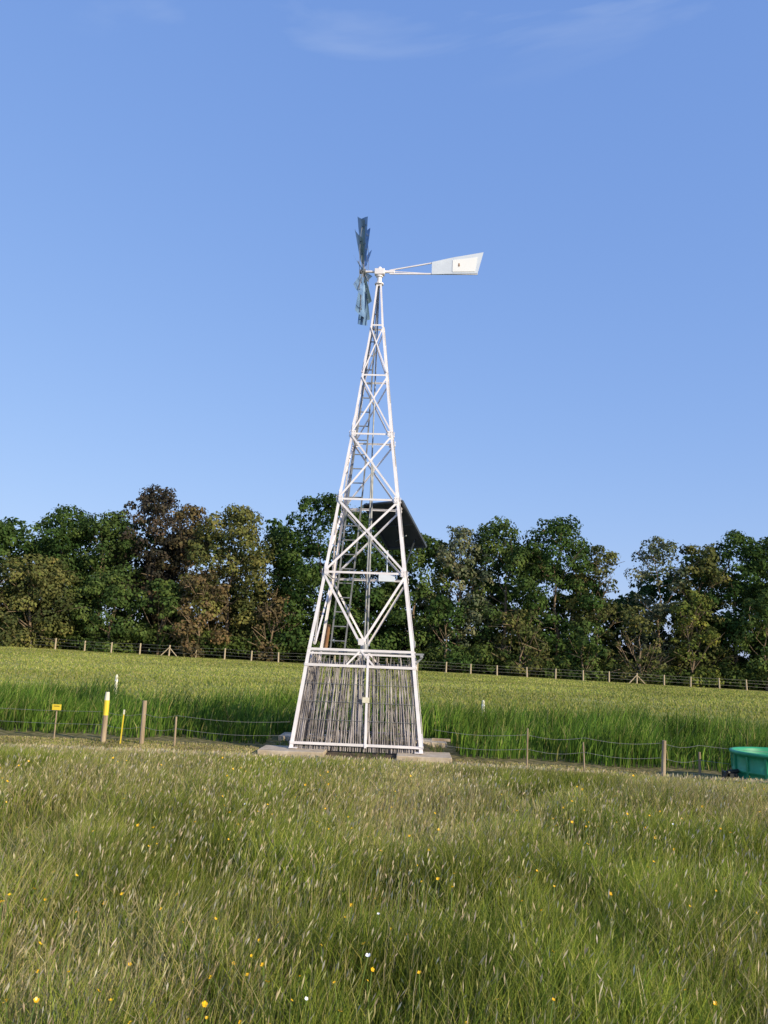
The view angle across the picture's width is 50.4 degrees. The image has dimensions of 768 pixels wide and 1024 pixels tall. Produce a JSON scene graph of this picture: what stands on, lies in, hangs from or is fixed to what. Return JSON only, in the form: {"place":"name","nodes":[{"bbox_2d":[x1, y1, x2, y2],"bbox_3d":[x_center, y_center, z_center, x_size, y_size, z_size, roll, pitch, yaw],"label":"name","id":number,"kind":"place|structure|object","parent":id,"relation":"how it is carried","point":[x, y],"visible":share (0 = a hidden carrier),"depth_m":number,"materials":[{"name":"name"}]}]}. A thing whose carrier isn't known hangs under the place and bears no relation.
{"place":"outdoors","nodes":[
{"label":"outdoors","id":0,"kind":"place"},
{"bbox_2d":[0,735,767,1023],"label":"meadow grass","id":1,"kind":"structure","parent":0,"point":[644,990],"depth_m":4.73,"materials":[{"name":"green plant"}]},
{"bbox_2d":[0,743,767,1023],"bbox_3d":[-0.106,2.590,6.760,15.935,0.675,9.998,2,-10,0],"label":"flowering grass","id":2,"kind":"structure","parent":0,"point":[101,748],"depth_m":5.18,"materials":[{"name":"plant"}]},
{"bbox_2d":[0,645,767,1023],"bbox_3d":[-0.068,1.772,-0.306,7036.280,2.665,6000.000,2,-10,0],"label":"ground","id":3,"kind":"structure","parent":0,"point":[450,749],"depth_m":26.66,"materials":[{"name":"green plant"}]},
{"bbox_2d":[0,585,15,623],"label":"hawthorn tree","id":4,"kind":"object","parent":3,"relation":"on","point":[2,606],"visible":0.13,"depth_m":101.34,"materials":[{"name":"green plant"}]},
{"bbox_2d":[0,519,39,645],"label":"oak tree","id":5,"kind":"object","parent":3,"relation":"on","point":[10,534],"visible":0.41,"depth_m":104.63,"materials":[{"name":"green plant"}]},
{"bbox_2d":[0,552,83,648],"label":"willow tree","id":6,"kind":"object","parent":3,"relation":"on","point":[35,572],"visible":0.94,"depth_m":97.79,"materials":[{"name":"green plant"}]},
{"bbox_2d":[0,503,107,649],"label":"oak tree","id":7,"kind":"object","parent":3,"relation":"on","point":[54,545],"visible":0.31,"depth_m":104.90,"materials":[{"name":"green plant"}]},
{"bbox_2d":[52,704,61,738],"bbox_3d":[-5.850,3.784,14.522,0.160,0.710,0.040,2,-10,0],"label":"warning sign","id":8,"kind":"object","parent":3,"relation":"on","point":[56,706],"visible":0.83,"depth_m":14.55,"materials":[{"name":"yellow wood"}]},
{"bbox_2d":[52,509,149,651],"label":"ash tree","id":9,"kind":"object","parent":3,"relation":"on","point":[107,533],"visible":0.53,"depth_m":104.72,"materials":[{"name":"green plant"}]},
{"bbox_2d":[100,692,109,742],"bbox_3d":[-4.904,3.656,14.356,0.091,0.960,0.091,2,-10,0],"label":"marker post","id":10,"kind":"object","parent":3,"relation":"on","point":[105,717],"visible":0.89,"depth_m":14.33,"materials":[{"name":"brown wood"}]},
{"bbox_2d":[68,568,147,652],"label":"willow tree","id":11,"kind":"object","parent":3,"relation":"on","point":[114,593],"visible":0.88,"depth_m":98.81,"materials":[{"name":"green plant"}]},
{"bbox_2d":[120,710,124,742],"bbox_3d":[-4.535,3.746,14.139,0.043,0.631,0.022,2,-10,0],"label":"marker stake","id":12,"kind":"object","parent":3,"relation":"on","point":[122,725],"visible":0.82,"depth_m":14.14,"materials":[{"name":"yellow paint"}]},
{"bbox_2d":[105,484,193,652],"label":"broadleaf tree","id":13,"kind":"object","parent":3,"relation":"on","point":[166,500],"visible":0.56,"depth_m":107.23,"materials":[{"name":"green plant"}]},
{"bbox_2d":[131,578,184,654],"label":"hawthorn tree","id":14,"kind":"object","parent":3,"relation":"on","point":[168,591],"visible":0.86,"depth_m":99.69,"materials":[{"name":"green plant"}]},
{"bbox_2d":[147,503,221,655],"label":"ash tree","id":15,"kind":"object","parent":3,"relation":"on","point":[193,513],"visible":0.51,"depth_m":106.75,"materials":[{"name":"green plant"}]},
{"bbox_2d":[164,569,231,657],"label":"hawthorn tree","id":16,"kind":"object","parent":3,"relation":"on","point":[186,643],"visible":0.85,"depth_m":98.37,"materials":[{"name":"green plant"}]},
{"bbox_2d":[172,503,281,659],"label":"lime tree","id":17,"kind":"object","parent":3,"relation":"on","point":[241,517],"visible":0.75,"depth_m":103.30,"materials":[{"name":"green plant"}]},
{"bbox_2d":[245,592,299,661],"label":"hawthorn tree","id":18,"kind":"object","parent":3,"relation":"on","point":[266,612],"visible":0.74,"depth_m":99.95,"materials":[{"name":"green plant"}]},
{"bbox_2d":[240,529,314,661],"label":"ash tree","id":19,"kind":"object","parent":3,"relation":"on","point":[274,577],"visible":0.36,"depth_m":107.09,"materials":[{"name":"green plant"}]},
{"bbox_2d":[259,492,373,661],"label":"oak tree","id":20,"kind":"object","parent":3,"relation":"on","point":[299,573],"visible":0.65,"depth_m":103.75,"materials":[{"name":"green plant"}]},
{"bbox_2d":[273,735,442,758],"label":"weeds","id":21,"kind":"object","parent":3,"relation":"on","point":[381,753],"visible":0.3,"depth_m":14.45,"materials":[{"name":"green plant"}]},
{"bbox_2d":[315,503,420,664],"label":"oak tree","id":22,"kind":"object","parent":3,"relation":"on","point":[374,596],"visible":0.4,"depth_m":103.63,"materials":[{"name":"green plant"}]},
{"bbox_2d":[257,216,483,762],"bbox_3d":[-0.024,-0.695,15.707,3.682,10.415,3.186,2,-10,2],"label":"windmill","id":23,"kind":"object","parent":3,"relation":"on","point":[393,522],"visible":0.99,"depth_m":15.37,"materials":[{"name":"metal"}]},
{"bbox_2d":[0,516,765,688],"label":"background woodland","id":24,"kind":"object","parent":3,"relation":"on","point":[651,589],"visible":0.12,"depth_m":114.61,"materials":[{"name":"green plant"}]},
{"bbox_2d":[4,701,761,779],"bbox_3d":[-1.113,3.760,13.816,22.472,0.883,0.466,0,-10,11],"label":"stock fence","id":25,"kind":"object","parent":3,"relation":"on","point":[143,727],"visible":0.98,"depth_m":13.18,"materials":[{"name":"brown wood"}]},
{"bbox_2d":[0,757,766,1023],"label":"buttercup flowers","id":26,"kind":"object","parent":3,"relation":"on","point":[204,1003],"visible":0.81,"depth_m":4.15,"materials":[{"name":"yellow plant"}]},
{"bbox_2d":[0,620,766,689],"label":"hedgerow","id":27,"kind":"object","parent":3,"relation":"on","point":[741,677],"visible":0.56,"depth_m":99.27,"materials":[{"name":"green plant"}]},
{"bbox_2d":[0,670,767,771],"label":"reed bed","id":28,"kind":"object","parent":3,"relation":"on","point":[638,734],"visible":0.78,"depth_m":16.44,"materials":[{"name":"green plant"}]},
{"bbox_2d":[0,646,767,735],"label":"pasture grass","id":29,"kind":"structure","parent":3,"relation":"on","point":[548,690],"depth_m":42.75,"materials":[{"name":"green plant"}]},
{"bbox_2d":[2,638,767,689],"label":"field fence","id":30,"kind":"object","parent":3,"relation":"on","point":[526,670],"visible":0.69,"depth_m":96.05,"materials":[{"name":"brown wood"}]},
{"bbox_2d":[376,533,453,669],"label":"ash tree","id":31,"kind":"object","parent":3,"relation":"on","point":[420,560],"visible":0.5,"depth_m":103.98,"materials":[{"name":"green plant"}]},
{"bbox_2d":[417,594,477,672],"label":"hawthorn tree","id":32,"kind":"object","parent":3,"relation":"on","point":[438,606],"visible":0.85,"depth_m":99.79,"materials":[{"name":"green plant"}]},
{"bbox_2d":[416,525,498,672],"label":"ash tree","id":33,"kind":"object","parent":3,"relation":"on","point":[446,557],"visible":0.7,"depth_m":104.60,"materials":[{"name":"green plant"}]},
{"bbox_2d":[239,789,730,1023],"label":"daisy flowers","id":34,"kind":"object","parent":3,"relation":"on","point":[367,955],"visible":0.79,"depth_m":3.42,"materials":[{"name":"white plant"}]},
{"bbox_2d":[452,516,546,676],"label":"oak tree","id":35,"kind":"object","parent":3,"relation":"on","point":[485,533],"visible":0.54,"depth_m":105.33,"materials":[{"name":"green plant"}]},
{"bbox_2d":[489,608,554,676],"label":"hawthorn tree","id":36,"kind":"object","parent":3,"relation":"on","point":[512,622],"visible":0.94,"depth_m":99.71,"materials":[{"name":"green plant"}]},
{"bbox_2d":[506,514,609,677],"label":"ash tree","id":37,"kind":"object","parent":3,"relation":"on","point":[563,531],"visible":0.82,"depth_m":103.92,"materials":[{"name":"green plant"}]},
{"bbox_2d":[553,618,610,680],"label":"hawthorn tree","id":38,"kind":"object","parent":3,"relation":"on","point":[584,638],"visible":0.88,"depth_m":99.30,"materials":[{"name":"green plant"}]},
{"bbox_2d":[561,544,630,680],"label":"ash tree","id":39,"kind":"object","parent":3,"relation":"on","point":[598,562],"visible":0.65,"depth_m":104.50,"materials":[{"name":"green plant"}]},
{"bbox_2d":[611,605,675,683],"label":"hawthorn tree","id":40,"kind":"object","parent":3,"relation":"on","point":[651,650],"visible":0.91,"depth_m":99.42,"materials":[{"name":"green plant"}]},
{"bbox_2d":[618,536,696,682],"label":"willow tree","id":41,"kind":"object","parent":3,"relation":"on","point":[661,609],"visible":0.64,"depth_m":106.01,"materials":[{"name":"green plant"}]},
{"bbox_2d":[667,589,724,687],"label":"hawthorn tree","id":42,"kind":"object","parent":3,"relation":"on","point":[694,594],"visible":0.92,"depth_m":99.66,"materials":[{"name":"green plant"}]},
{"bbox_2d":[666,543,745,685],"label":"ash tree","id":43,"kind":"object","parent":3,"relation":"on","point":[715,577],"visible":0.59,"depth_m":104.60,"materials":[{"name":"green plant"}]},
{"bbox_2d":[683,529,767,688],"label":"oak tree","id":44,"kind":"object","parent":3,"relation":"on","point":[748,549],"visible":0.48,"depth_m":105.08,"materials":[{"name":"green plant"}]},
{"bbox_2d":[721,747,767,784],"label":"water trough","id":45,"kind":"object","parent":3,"relation":"on","point":[751,762],"visible":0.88,"depth_m":11.86,"materials":[{"name":"green plastic"}]},
{"bbox_2d":[726,592,767,690],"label":"hawthorn tree","id":46,"kind":"object","parent":3,"relation":"on","point":[751,623],"visible":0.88,"depth_m":100.05,"materials":[{"name":"green plant"}]},
{"bbox_2d":[731,537,767,689],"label":"oak tree","id":47,"kind":"object","parent":3,"relation":"on","point":[764,547],"visible":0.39,"depth_m":105.42,"materials":[{"name":"green plant"}]},
{"bbox_2d":[0,0,767,659],"label":"sky","id":48,"kind":"structure","parent":0,"point":[185,185],"materials":[{"name":"blue"}]}
]}

